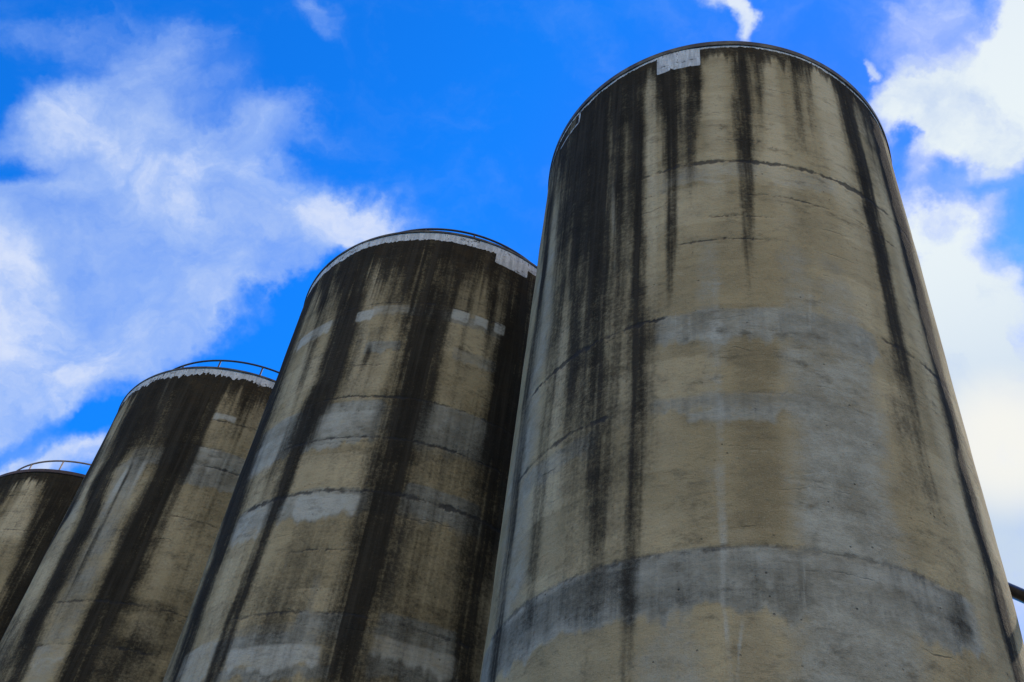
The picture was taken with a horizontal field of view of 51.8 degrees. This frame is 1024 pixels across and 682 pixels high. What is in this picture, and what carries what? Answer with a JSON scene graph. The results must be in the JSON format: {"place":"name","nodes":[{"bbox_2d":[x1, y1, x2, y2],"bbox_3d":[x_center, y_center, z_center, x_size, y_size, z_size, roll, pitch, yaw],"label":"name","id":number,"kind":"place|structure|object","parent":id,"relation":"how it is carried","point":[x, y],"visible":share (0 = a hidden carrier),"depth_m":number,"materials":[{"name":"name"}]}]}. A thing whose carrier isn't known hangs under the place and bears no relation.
{"place":"outdoors","nodes":[
{"label":"outdoors","id":0,"kind":"place"},
{"bbox_2d":[0,460,90,640],"bbox_3d":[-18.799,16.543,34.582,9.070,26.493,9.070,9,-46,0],"label":"concrete silo","id":1,"kind":"object","parent":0,"point":[35,504],"visible":0.24,"depth_m":38.65,"materials":[{"name":"beige concrete"}]},
{"bbox_2d":[0,360,278,681],"bbox_3d":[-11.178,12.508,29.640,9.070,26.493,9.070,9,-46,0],"label":"concrete silo","id":2,"kind":"object","parent":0,"point":[109,594],"visible":0.59,"depth_m":30.74,"materials":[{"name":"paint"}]},
{"bbox_2d":[163,228,536,681],"bbox_3d":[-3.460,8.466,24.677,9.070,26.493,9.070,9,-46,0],"label":"concrete silo","id":3,"kind":"object","parent":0,"point":[357,539],"visible":0.72,"depth_m":24.25,"materials":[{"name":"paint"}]},
{"bbox_2d":[0,0,1023,641],"label":"sky","id":4,"kind":"structure","parent":0,"point":[178,178],"materials":[{"name":"blue"}]},
{"bbox_2d":[479,41,1023,681],"bbox_3d":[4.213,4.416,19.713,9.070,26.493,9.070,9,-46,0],"label":"concrete silo","id":5,"kind":"object","parent":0,"point":[741,449],"visible":1,"depth_m":17.48,"materials":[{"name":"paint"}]},
{"bbox_2d":[1008,582,1023,603],"bbox_3d":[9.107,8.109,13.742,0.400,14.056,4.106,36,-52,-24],"label":"pipe","id":6,"kind":"object","parent":5,"relation":"attached to","point":[1017,593],"depth_m":18.69,"materials":[{"name":"black metal"}]}
]}

